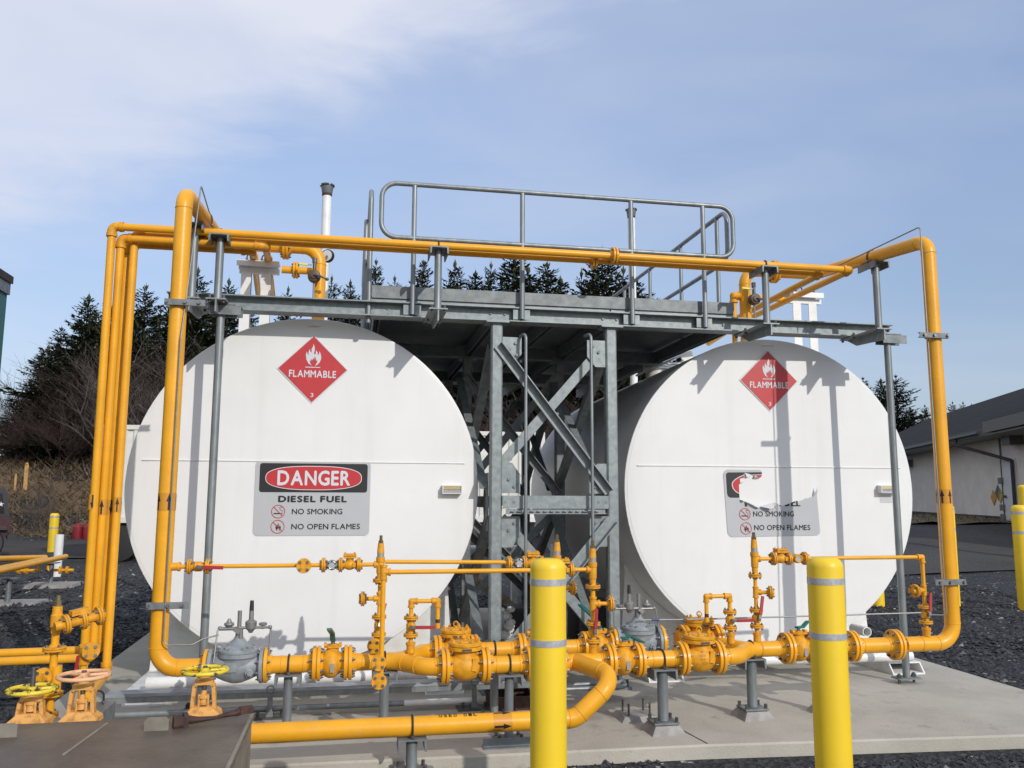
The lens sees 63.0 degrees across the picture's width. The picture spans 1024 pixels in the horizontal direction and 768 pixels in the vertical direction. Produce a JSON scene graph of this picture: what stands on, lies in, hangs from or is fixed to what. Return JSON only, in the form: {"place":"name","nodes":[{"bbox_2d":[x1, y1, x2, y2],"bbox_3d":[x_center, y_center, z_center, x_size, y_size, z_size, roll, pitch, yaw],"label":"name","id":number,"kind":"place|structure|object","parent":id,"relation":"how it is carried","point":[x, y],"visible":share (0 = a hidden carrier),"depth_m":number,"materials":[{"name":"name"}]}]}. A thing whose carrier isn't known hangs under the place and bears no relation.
{"place":"outdoors","nodes":[
{"label":"outdoors","id":0,"kind":"place"},
{"bbox_2d":[184,559,222,573],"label":"ball valve","id":1,"kind":"object","parent":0,"point":[206,566],"visible":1,"depth_m":5.56,"materials":[{"name":"metal"}]},
{"bbox_2d":[212,558,327,572],"bbox_3d":[-1.655,1.233,5.669,0.788,0.100,0.120,2,-8,-11],"label":"relief line","id":2,"kind":"object","parent":1,"relation":"attached to","point":[303,565],"visible":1,"depth_m":5.67,"materials":[{"name":"metal"}]},
{"bbox_2d":[172,705,253,728],"bbox_3d":[-1.463,1.630,4.099,0.372,0.063,0.060,4,-9,-28],"label":"valve key","id":3,"kind":"object","parent":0,"point":[185,719],"visible":1,"depth_m":4.06,"materials":[{"name":"metal"}]},
{"bbox_2d":[0,452,1010,537],"bbox_3d":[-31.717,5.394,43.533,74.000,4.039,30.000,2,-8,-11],"label":"grass bank","id":4,"kind":"structure","parent":0,"point":[33,482],"depth_m":34.47,"materials":[{"name":"plant"}]},
{"bbox_2d":[12,475,68,531],"bbox_3d":[-17.907,4.507,32.036,1.748,2.392,2.219,-1,-8,8],"label":"alder bush","id":5,"kind":"object","parent":4,"relation":"on","point":[40,509],"visible":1,"depth_m":31.62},
{"bbox_2d":[0,345,91,465],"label":"spruce tree","id":6,"kind":"object","parent":4,"relation":"on","point":[47,359],"visible":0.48,"depth_m":37.40,"materials":[{"name":"green plant"}]},
{"bbox_2d":[0,388,92,464],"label":"alder bush","id":7,"kind":"object","parent":4,"relation":"on","point":[16,426],"visible":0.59,"depth_m":36.22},
{"bbox_2d":[28,291,110,459],"bbox_3d":[-20.857,-0.242,40.315,5.038,8.760,5.235,7,-10,-40],"label":"spruce tree","id":8,"kind":"object","parent":4,"relation":"on","point":[86,333],"visible":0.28,"depth_m":39.98,"materials":[{"name":"green plant"}]},
{"bbox_2d":[14,385,144,469],"bbox_3d":[-18.763,1.881,37.158,6.626,3.902,6.290,-1,-8,6],"label":"alder bush","id":9,"kind":"object","parent":4,"relation":"on","point":[55,437],"visible":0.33,"depth_m":36.16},
{"bbox_2d":[5,344,200,424],"bbox_3d":[-17.880,0.832,40.709,13.261,6.290,12.267,-1,-8,7],"label":"alder bush","id":10,"kind":"object","parent":4,"relation":"on","point":[106,385],"visible":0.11,"depth_m":38.57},
{"bbox_2d":[51,342,162,445],"bbox_3d":[-16.241,1.175,35.695,6.512,5.940,8.267,6,-10,-36],"label":"alder bush","id":11,"kind":"object","parent":4,"relation":"on","point":[94,411],"visible":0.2,"depth_m":35.37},
{"bbox_2d":[91,283,185,424],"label":"spruce tree","id":12,"kind":"object","parent":4,"relation":"on","point":[142,312],"visible":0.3,"depth_m":41.72,"materials":[{"name":"green plant"}]},
{"bbox_2d":[152,265,215,386],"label":"spruce tree","id":13,"kind":"object","parent":4,"relation":"on","point":[193,328],"visible":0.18,"depth_m":42.96,"materials":[{"name":"green plant"}]},
{"bbox_2d":[453,259,570,437],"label":"spruce tree","id":14,"kind":"object","parent":4,"relation":"on","point":[514,269],"visible":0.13,"depth_m":45.30,"materials":[{"name":"green plant"}]},
{"bbox_2d":[502,261,603,437],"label":"spruce tree","id":15,"kind":"object","parent":4,"relation":"on","point":[546,281],"visible":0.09,"depth_m":45.65,"materials":[{"name":"green plant"}]},
{"bbox_2d":[0,525,1014,574],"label":"road","id":16,"kind":"structure","parent":0,"point":[983,548],"depth_m":20.02,"materials":[{"name":"asphalt"}]},
{"bbox_2d":[0,488,14,551],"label":"off road vehicle","id":17,"kind":"object","parent":16,"relation":"on","point":[5,522],"visible":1,"depth_m":22.55,"materials":[{"name":"red"}]},
{"bbox_2d":[0,465,1023,767],"bbox_3d":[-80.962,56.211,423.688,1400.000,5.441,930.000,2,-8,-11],"label":"ground","id":18,"kind":"structure","parent":0,"point":[1002,581],"depth_m":11.47,"materials":[{"name":"gravel"}]},
{"bbox_2d":[0,268,13,370],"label":"teal building","id":19,"kind":"structure","parent":18,"relation":"on","point":[6,280],"depth_m":11.98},
{"bbox_2d":[4,667,59,723],"bbox_3d":[-2.483,1.876,4.284,0.249,0.817,0.249,2,-8,-11],"label":"gate valve","id":20,"kind":"object","parent":18,"relation":"on","point":[31,696],"visible":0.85,"depth_m":4.29,"materials":[{"name":"metal"}]},
{"bbox_2d":[0,405,129,469],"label":"alder bush","id":21,"kind":"object","parent":18,"relation":"on","point":[77,447],"visible":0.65,"depth_m":35.70,"materials":[{"name":"plant"}]},
{"bbox_2d":[55,669,111,721],"bbox_3d":[-2.276,1.910,4.391,0.271,0.780,0.271,2,-8,-11],"label":"gate valve","id":22,"kind":"object","parent":18,"relation":"on","point":[82,684],"visible":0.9,"depth_m":4.41,"materials":[{"name":"metal"}]},
{"bbox_2d":[16,355,151,462],"bbox_3d":[-19.568,0.854,38.322,6.359,5.589,6.698,-2,-8,14],"label":"alder bush","id":23,"kind":"object","parent":18,"relation":"on","point":[59,409],"visible":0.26,"depth_m":36.96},
{"bbox_2d":[0,713,254,767],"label":"valve vault","id":24,"kind":"object","parent":18,"relation":"on","point":[154,742],"visible":1,"depth_m":3.75,"materials":[{"name":"concrete"}]},
{"bbox_2d":[60,311,205,424],"bbox_3d":[-15.950,0.369,37.589,8.554,6.705,6.738,-1,-8,9],"label":"alder bush","id":25,"kind":"object","parent":18,"relation":"on","point":[138,386],"visible":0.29,"depth_m":36.55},
{"bbox_2d":[181,664,228,715],"bbox_3d":[-1.697,1.941,4.569,0.255,0.771,0.255,2,-8,-11],"label":"gate valve","id":26,"kind":"object","parent":18,"relation":"on","point":[202,707],"visible":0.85,"depth_m":4.58,"materials":[{"name":"metal"}]},
{"bbox_2d":[101,425,544,561],"bbox_3d":[-5.209,3.153,23.930,12.070,3.572,2.432,2,-8,-11],"label":"storage tank","id":27,"kind":"object","parent":18,"relation":"on","point":[125,552],"visible":0.03,"depth_m":22.07,"materials":[{"name":"white"}]},
{"bbox_2d":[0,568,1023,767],"bbox_3d":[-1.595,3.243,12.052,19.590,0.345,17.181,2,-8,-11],"label":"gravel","id":28,"kind":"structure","parent":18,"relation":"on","point":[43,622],"depth_m":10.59,"materials":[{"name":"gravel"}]},
{"bbox_2d":[0,554,83,606],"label":"pipe rack","id":29,"kind":"object","parent":28,"relation":"on","point":[25,563],"visible":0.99,"depth_m":15.12,"materials":[{"name":"metal"}]},
{"bbox_3d":[-0.605,2.390,5.005,0.330,0.106,0.330,2,-8,-11],"label":"concrete footing","id":30,"kind":"object","parent":28,"relation":"on","visible":0},
{"bbox_2d":[394,714,427,767],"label":"pipe support","id":31,"kind":"object","parent":30,"relation":"on","point":[411,750],"visible":0.82,"depth_m":5.00,"materials":[{"name":"grey metal"}]},
{"bbox_2d":[251,653,616,743],"bbox_3d":[-1.268,1.952,5.148,3.913,0.372,0.531,2,-8,-11],"label":"pipe","id":32,"kind":"object","parent":31,"relation":"on","point":[586,707],"visible":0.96,"depth_m":5.03,"materials":[{"name":"orange"}]},
{"bbox_2d":[36,595,105,722],"bbox_3d":[-2.537,1.734,4.773,0.344,1.030,0.215,2,-8,-11],"label":"relief stack","id":33,"kind":"object","parent":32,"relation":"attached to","point":[65,623],"visible":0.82,"depth_m":4.77,"materials":[{"name":"gold metal"}]},
{"bbox_2d":[568,652,603,670],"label":"header pipe","id":34,"kind":"object","parent":32,"relation":"attached to","point":[599,657],"visible":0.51,"depth_m":5.72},
{"bbox_2d":[585,582,614,653],"bbox_3d":[0.612,1.633,5.802,0.204,0.499,0.108,2,-8,-11],"label":"relief line","id":35,"kind":"object","parent":34,"relation":"attached to","point":[609,603],"visible":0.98,"depth_m":5.79,"materials":[{"name":"metal"}]},
{"bbox_2d":[53,607,1023,767],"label":"concrete pad","id":36,"kind":"object","parent":18,"relation":"on","point":[936,708],"visible":0.43,"depth_m":6.11,"materials":[{"name":"concrete"}]},
{"bbox_2d":[184,302,242,708],"bbox_3d":[-2.306,0.925,6.526,0.270,3.107,0.330,2,-8,-11],"label":"support leg","id":37,"kind":"object","parent":36,"relation":"on","point":[228,310],"visible":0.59,"depth_m":6.44,"materials":[{"name":"metal"}]},
{"bbox_2d":[188,213,213,318],"bbox_3d":[-2.500,-0.936,6.740,0.210,0.821,0.610,2,-8,-11],"label":"pipe post","id":38,"kind":"object","parent":37,"relation":"attached to","point":[197,312],"visible":0.52,"depth_m":6.52,"materials":[{"name":"grey metal"}]},
{"bbox_2d":[269,653,301,743],"bbox_3d":[-1.502,2.090,5.593,0.200,0.552,0.160,2,-8,-11],"label":"pipe support","id":39,"kind":"object","parent":36,"relation":"on","point":[288,676],"visible":0.63,"depth_m":5.57,"materials":[{"name":"grey metal"}]},
{"bbox_2d":[271,655,307,673],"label":"header pipe","id":40,"kind":"object","parent":39,"relation":"on","point":[298,663],"visible":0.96,"depth_m":5.58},
{"bbox_2d":[307,628,356,680],"bbox_3d":[-1.194,1.789,5.551,0.322,0.402,0.504,2,-8,-11],"label":"ball valve","id":41,"kind":"object","parent":40,"relation":"attached to","point":[331,661],"visible":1,"depth_m":5.60,"materials":[{"name":"metal"}]},
{"bbox_2d":[121,319,477,706],"bbox_3d":[-2.154,1.231,9.303,2.910,3.248,5.098,2,-8,-11],"label":"storage tank","id":42,"kind":"object","parent":36,"relation":"on","point":[387,409],"visible":0.76,"depth_m":7.07,"materials":[{"name":"metal"}]},
{"bbox_2d":[148,189,326,676],"bbox_3d":[-2.306,0.291,6.618,0.873,3.543,1.948,-1,-8,11],"label":"riser pipe","id":43,"kind":"object","parent":42,"relation":"attached to","point":[164,661],"visible":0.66,"depth_m":5.66,"materials":[{"name":"orange"}]},
{"bbox_2d":[163,186,218,645],"bbox_3d":[-2.233,0.188,6.285,0.342,3.232,1.292,2,-8,-12],"label":"sensing tube","id":44,"kind":"object","parent":43,"relation":"attached to","point":[175,437],"visible":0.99,"depth_m":5.58,"materials":[{"name":"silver metal"}]},
{"bbox_2d":[198,600,272,682],"bbox_3d":[-1.834,1.721,5.579,0.460,0.540,0.260,2,-8,-11],"label":"control valve","id":45,"kind":"object","parent":43,"relation":"attached to","point":[241,657],"visible":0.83,"depth_m":5.50,"materials":[{"name":"metal"}]},
{"bbox_2d":[237,255,279,331],"bbox_3d":[-2.383,-0.645,7.796,0.380,1.160,0.150,2,-8,-11],"label":"pipe stand","id":46,"kind":"object","parent":42,"relation":"on","point":[266,271],"visible":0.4,"depth_m":7.79,"materials":[{"name":"white paint"}]},
{"bbox_2d":[0,243,260,656],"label":"overhead pipe","id":47,"kind":"object","parent":46,"relation":"attached to","point":[253,255],"visible":0.47,"depth_m":6.45,"materials":[{"name":"orange"}]},
{"bbox_2d":[0,233,275,665],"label":"overhead pipe","id":48,"kind":"object","parent":46,"relation":"attached to","point":[122,240],"visible":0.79,"depth_m":6.31,"materials":[{"name":"orange"}]},
{"bbox_2d":[253,460,370,535],"bbox_3d":[-1.679,0.962,7.045,0.950,0.624,0.006,2,-8,-11],"label":"danger sign","id":49,"kind":"object","parent":42,"relation":"attached to","point":[311,499],"visible":1,"depth_m":7.04,"materials":[{"name":"white"}]},
{"bbox_2d":[277,336,347,402],"bbox_3d":[-1.713,-0.128,7.186,0.596,0.596,0.005,2,-8,-11],"label":"hazard placard","id":50,"kind":"object","parent":42,"relation":"attached to","point":[312,369],"visible":1,"depth_m":7.18,"materials":[{"name":"red"}]},
{"bbox_2d":[320,182,334,319],"bbox_3d":[-2.048,-1.130,9.107,0.164,2.174,0.164,2,-8,-11],"label":"vent pipe","id":51,"kind":"object","parent":42,"relation":"attached to","point":[327,189],"visible":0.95,"depth_m":9.17,"materials":[{"name":"metal"}]},
{"bbox_2d":[105,677,529,720],"bbox_3d":[-1.319,2.344,6.262,3.240,0.231,0.262,2,-8,-11],"label":"strut tray","id":52,"kind":"object","parent":36,"relation":"on","point":[270,692],"visible":0.87,"depth_m":6.22,"materials":[{"name":"grey metal"}]},
{"bbox_2d":[370,651,397,738],"bbox_3d":[-0.874,2.108,5.710,0.200,0.552,0.160,2,-8,-11],"label":"pipe support","id":53,"kind":"object","parent":36,"relation":"on","point":[384,702],"visible":0.5,"depth_m":5.68,"materials":[{"name":"grey metal"}]},
{"bbox_2d":[356,644,436,675],"bbox_3d":[-0.803,1.908,5.775,0.617,0.121,0.668,2,-8,-11],"label":"header pipe","id":54,"kind":"object","parent":53,"relation":"on","point":[419,661],"visible":0.84,"depth_m":5.65,"materials":[{"name":"metal"}]},
{"bbox_2d":[359,576,386,653],"bbox_3d":[-0.960,1.601,5.748,0.192,0.538,0.127,2,-8,-11],"label":"relief line","id":55,"kind":"object","parent":54,"relation":"attached to","point":[373,646],"visible":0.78,"depth_m":5.74,"materials":[{"name":"metal"}]},
{"bbox_2d":[374,535,384,577],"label":"relief valve","id":56,"kind":"object","parent":55,"relation":"on","point":[380,559],"visible":0.88,"depth_m":5.80,"materials":[{"name":"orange metal"}]},
{"bbox_2d":[385,560,505,563],"bbox_3d":[-0.461,1.258,5.904,0.867,0.041,0.028,2,-8,-11],"label":"relief line","id":57,"kind":"object","parent":56,"relation":"attached to","point":[445,561],"visible":1,"depth_m":5.89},
{"bbox_2d":[371,565,390,689],"bbox_3d":[-0.864,1.596,5.502,0.115,0.789,0.096,2,-8,-11],"label":"relief line","id":58,"kind":"object","parent":54,"relation":"attached to","point":[379,679],"visible":1,"depth_m":5.50,"materials":[{"name":"metal"}]},
{"bbox_2d":[406,597,440,654],"bbox_3d":[-0.616,1.687,5.817,0.243,0.391,0.068,2,-8,-11],"label":"gooseneck vent","id":59,"kind":"object","parent":54,"relation":"attached to","point":[410,646],"visible":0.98,"depth_m":5.82,"materials":[{"name":"metal"}]},
{"bbox_2d":[429,621,481,657],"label":"check valve","id":60,"kind":"object","parent":54,"relation":"attached to","point":[437,643],"visible":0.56,"depth_m":6.06,"materials":[{"name":"metal"}]},
{"bbox_2d":[436,633,493,684],"bbox_3d":[-0.316,1.835,5.597,0.384,0.330,0.229,2,-8,-11],"label":"check valve","id":61,"kind":"object","parent":54,"relation":"attached to","point":[464,661],"visible":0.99,"depth_m":5.52,"materials":[{"name":"metal"}]},
{"bbox_2d":[481,640,503,712],"bbox_3d":[-0.131,2.171,6.152,0.200,0.552,0.160,2,-8,-11],"label":"pipe support","id":62,"kind":"object","parent":36,"relation":"on","point":[493,697],"visible":0.41,"depth_m":6.11,"materials":[{"name":"grey metal"}]},
{"bbox_2d":[482,641,514,655],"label":"header pipe","id":63,"kind":"object","parent":62,"relation":"on","point":[504,648],"visible":0.53,"depth_m":6.14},
{"bbox_2d":[513,630,529,654],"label":"ball valve","id":64,"kind":"object","parent":63,"relation":"attached to","point":[521,641],"visible":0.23,"depth_m":6.16,"materials":[{"name":"metal"}]},
{"bbox_2d":[566,639,579,652],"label":"header pipe","id":65,"kind":"object","parent":64,"relation":"attached to","point":[573,646],"visible":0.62,"depth_m":6.24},
{"bbox_2d":[578,604,615,652],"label":"ball valve","id":66,"kind":"object","parent":65,"relation":"attached to","point":[584,635],"visible":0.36,"depth_m":6.28,"materials":[{"name":"metal"}]},
{"bbox_2d":[482,737,529,749],"bbox_3d":[0.015,2.323,5.420,0.410,0.055,0.100,2,-8,-11],"label":"steel angle","id":67,"kind":"object","parent":36,"relation":"on","point":[506,743],"visible":0.65,"depth_m":5.40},
{"bbox_2d":[492,654,523,738],"bbox_3d":[-0.020,2.099,5.618,0.200,0.552,0.160,2,-8,-11],"label":"pipe support","id":68,"kind":"object","parent":36,"relation":"on","point":[510,675],"visible":0.69,"depth_m":5.59,"materials":[{"name":"grey metal"}]},
{"bbox_2d":[493,655,522,673],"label":"header pipe","id":69,"kind":"object","parent":68,"relation":"on","point":[501,664],"visible":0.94,"depth_m":5.60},
{"bbox_2d":[486,688,529,710],"bbox_3d":[-0.014,2.442,6.466,0.340,0.100,0.280,2,-8,-11],"label":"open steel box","id":70,"kind":"object","parent":36,"relation":"on","point":[521,698],"visible":0.43,"depth_m":6.35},
{"bbox_2d":[166,181,892,695],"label":"steel platform","id":71,"kind":"structure","parent":36,"relation":"on","point":[554,347],"depth_m":7.50,"materials":[{"name":"metal"}]},
{"bbox_2d":[206,228,232,317],"bbox_3d":[-2.338,-0.867,6.762,0.150,0.692,0.610,2,-8,-11],"label":"pipe post","id":72,"kind":"object","parent":71,"relation":"on","point":[218,297],"visible":0.77,"depth_m":6.53,"materials":[{"name":"grey metal"}]},
{"bbox_2d":[85,232,823,701],"bbox_3d":[-0.224,0.638,7.652,6.157,3.455,2.620,3,-8,-21],"label":"overhead pipe","id":73,"kind":"object","parent":72,"relation":"attached to","point":[119,472],"visible":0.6,"depth_m":6.53,"materials":[{"name":"orange"}]},
{"bbox_2d":[79,222,852,668],"bbox_3d":[0.357,0.573,7.064,6.726,3.513,2.586,5,-9,-34],"label":"overhead pipe","id":74,"kind":"object","parent":72,"relation":"attached to","point":[613,256],"visible":0.85,"depth_m":6.67,"materials":[{"name":"orange"}]},
{"bbox_2d":[423,241,448,328],"bbox_3d":[-0.648,-0.818,7.078,0.150,0.692,0.610,2,-8,-11],"label":"pipe post","id":75,"kind":"object","parent":71,"relation":"attached to","point":[435,315],"visible":0.98,"depth_m":6.87,"materials":[{"name":"grey metal"}]},
{"bbox_2d":[733,260,779,340],"bbox_3d":[2.216,-0.735,7.614,0.150,0.692,0.610,2,-8,-11],"label":"pipe post","id":76,"kind":"object","parent":71,"relation":"attached to","point":[764,328],"visible":0.98,"depth_m":7.41,"materials":[{"name":"grey metal"}]},
{"bbox_2d":[611,698,656,723],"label":"anchor plinth","id":77,"kind":"structure","parent":36,"relation":"on","point":[622,716],"depth_m":6.08,"materials":[{"name":"concrete"}]},
{"bbox_2d":[640,649,686,736],"bbox_3d":[1.049,2.129,5.818,0.250,0.552,0.250,2,-8,-11],"label":"pipe support","id":78,"kind":"object","parent":36,"relation":"on","point":[664,723],"visible":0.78,"depth_m":5.77,"materials":[{"name":"metal"}]},
{"bbox_2d":[647,650,676,667],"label":"header pipe","id":79,"kind":"object","parent":78,"relation":"on","point":[656,659],"visible":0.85,"depth_m":5.80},
{"bbox_2d":[601,634,649,676],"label":"ball valve","id":80,"kind":"object","parent":79,"relation":"attached to","point":[624,657],"visible":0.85,"depth_m":5.73,"materials":[{"name":"metal"}]},
{"bbox_2d":[531,340,924,682],"bbox_3d":[2.117,1.365,10.182,2.910,3.248,5.098,1,-8,-9],"label":"storage tank","id":81,"kind":"object","parent":36,"relation":"on","point":[691,429],"visible":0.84,"depth_m":7.96,"materials":[{"name":"metal"}]},
{"bbox_2d":[740,350,797,410],"bbox_3d":[2.478,-0.032,8.057,0.596,0.596,0.007,1,-8,-9],"label":"hazard placard","id":82,"kind":"object","parent":81,"relation":"attached to","point":[768,380],"visible":1,"depth_m":8.06,"materials":[{"name":"red"}]},
{"bbox_2d":[723,470,819,536],"bbox_3d":[2.462,1.123,7.872,0.951,0.626,0.058,1,-8,-9],"label":"danger sign","id":83,"kind":"object","parent":81,"relation":"attached to","point":[793,518],"visible":1,"depth_m":7.87,"materials":[{"name":"white"}]},
{"bbox_2d":[784,288,823,351],"bbox_3d":[3.099,-0.474,8.821,0.380,1.133,0.150,2,-8,-11],"label":"pipe stand","id":84,"kind":"object","parent":81,"relation":"on","point":[811,300],"visible":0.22,"depth_m":8.82,"materials":[{"name":"white paint"}]},
{"bbox_2d":[739,236,960,651],"bbox_3d":[3.059,0.425,7.571,0.840,3.571,1.911,4,-9,-26],"label":"riser pipe","id":85,"kind":"object","parent":81,"relation":"attached to","point":[946,637],"visible":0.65,"depth_m":6.75,"materials":[{"name":"orange"}]},
{"bbox_2d":[800,552,930,637],"bbox_3d":[2.745,1.638,6.449,1.072,0.681,0.116,2,-8,-10],"label":"relief line","id":86,"kind":"object","parent":85,"relation":"attached to","point":[914,590],"visible":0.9,"depth_m":6.51,"materials":[{"name":"metal"}]},
{"bbox_2d":[838,227,946,615],"bbox_3d":[3.180,0.309,7.206,0.132,3.158,1.065,3,-8,-19],"label":"sensing tube","id":87,"kind":"object","parent":85,"relation":"attached to","point":[919,228],"visible":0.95,"depth_m":6.76,"materials":[{"name":"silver metal"}]},
{"bbox_2d":[730,640,776,721],"bbox_3d":[1.780,2.185,6.207,0.250,0.552,0.250,2,-8,-11],"label":"pipe support","id":88,"kind":"object","parent":36,"relation":"on","point":[753,709],"visible":0.8,"depth_m":6.16,"materials":[{"name":"metal"}]},
{"bbox_2d":[715,637,782,665],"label":"header pipe","id":89,"kind":"object","parent":88,"relation":"on","point":[739,652],"visible":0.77,"depth_m":6.19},
{"bbox_2d":[673,611,726,644],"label":"check valve","id":90,"kind":"object","parent":89,"relation":"attached to","point":[717,630],"visible":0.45,"depth_m":6.43,"materials":[{"name":"metal"}]},
{"bbox_2d":[672,626,729,675],"bbox_3d":[1.325,1.882,5.904,0.384,0.330,0.229,2,-8,-11],"label":"check valve","id":91,"kind":"object","parent":89,"relation":"attached to","point":[702,652],"visible":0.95,"depth_m":5.82,"materials":[{"name":"metal"}]},
{"bbox_2d":[806,705,854,716],"bbox_3d":[2.393,2.203,6.322,0.250,0.552,0.250,2,-8,-11],"label":"pipe support","id":92,"kind":"object","parent":36,"relation":"on","point":[810,708],"visible":0.01,"depth_m":6.33,"materials":[{"name":"concrete"}]},
{"bbox_2d":[847,629,907,661],"bbox_3d":[2.639,2.005,6.396,0.758,0.229,0.229,2,-8,-11],"label":"header pipe","id":93,"kind":"object","parent":92,"relation":"on","point":[891,644],"visible":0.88,"depth_m":6.37,"materials":[{"name":"metal"}]},
{"bbox_2d":[776,620,810,663],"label":"ball valve","id":94,"kind":"object","parent":93,"relation":"attached to","point":[796,645],"visible":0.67,"depth_m":6.23,"materials":[{"name":"metal"}]},
{"bbox_2d":[875,333,921,683],"bbox_3d":[3.473,1.094,7.623,0.270,3.107,0.300,2,-8,-11],"label":"support leg","id":95,"kind":"object","parent":36,"relation":"on","point":[892,339],"visible":0.91,"depth_m":7.53,"materials":[{"name":"metal"}]},
{"bbox_2d":[840,250,891,345],"bbox_3d":[3.285,-0.784,7.825,0.168,0.853,0.610,2,-8,-11],"label":"pipe post","id":96,"kind":"object","parent":95,"relation":"on","point":[876,333],"visible":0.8,"depth_m":7.62,"materials":[{"name":"grey metal"}]},
{"bbox_2d":[530,558,566,767],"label":"bollard","id":97,"kind":"object","parent":18,"relation":"on","point":[548,707],"visible":1,"depth_m":2.92,"materials":[{"name":"plastic"}]},
{"bbox_2d":[566,263,645,411],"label":"spruce tree","id":98,"kind":"object","parent":18,"relation":"on","point":[603,287],"visible":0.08,"depth_m":46.38,"materials":[{"name":"green plant"}]},
{"bbox_2d":[806,556,852,767],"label":"bollard","id":99,"kind":"object","parent":18,"relation":"on","point":[832,729],"visible":1,"depth_m":3.22,"materials":[{"name":"metal"}]},
{"bbox_2d":[876,374,930,432],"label":"spruce tree","id":100,"kind":"object","parent":18,"relation":"on","point":[900,421],"visible":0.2,"depth_m":64.58,"materials":[{"name":"green plant"}]},
{"bbox_2d":[898,388,1023,520],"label":"white building","id":101,"kind":"structure","parent":18,"relation":"on","point":[986,445],"depth_m":29.56,"materials":[{"name":"grey"}]},
{"bbox_2d":[1001,458,1017,520],"bbox_3d":[15.541,3.478,26.080,0.130,2.270,1.091,-1,-8,11],"label":"door","id":102,"kind":"structure","parent":101,"relation":"in","point":[1006,474],"depth_m":26.28,"materials":[{"name":"white"}]},
{"bbox_2d":[1011,505,1023,609],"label":"bollard","id":103,"kind":"object","parent":18,"relation":"on","point":[1017,516],"visible":1,"depth_m":12.36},
{"bbox_2d":[0,0,1023,454],"label":"sky","id":104,"kind":"structure","parent":0,"point":[829,131],"materials":[{"name":"blue"}]},
{"bbox_2d":[556,557,575,576],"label":"check valve","id":105,"kind":"object","parent":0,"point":[570,568],"visible":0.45,"depth_m":5.78,"materials":[{"name":"metal"}]},
{"bbox_2d":[391,568,529,573],"bbox_3d":[-0.269,1.272,5.682,1.136,0.030,0.030,2,-8,-11],"label":"relief line","id":106,"kind":"object","parent":105,"relation":"attached to","point":[454,571],"visible":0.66,"depth_m":5.65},
{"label":"header pipe","id":107,"kind":"object","parent":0,"visible":0},
{"bbox_2d":[606,585,669,650],"bbox_3d":[0.957,1.813,6.408,0.460,0.540,0.260,2,-8,-11],"label":"control valve","id":108,"kind":"object","parent":107,"relation":"attached to","point":[654,637],"visible":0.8,"depth_m":6.34,"materials":[{"name":"metal"}]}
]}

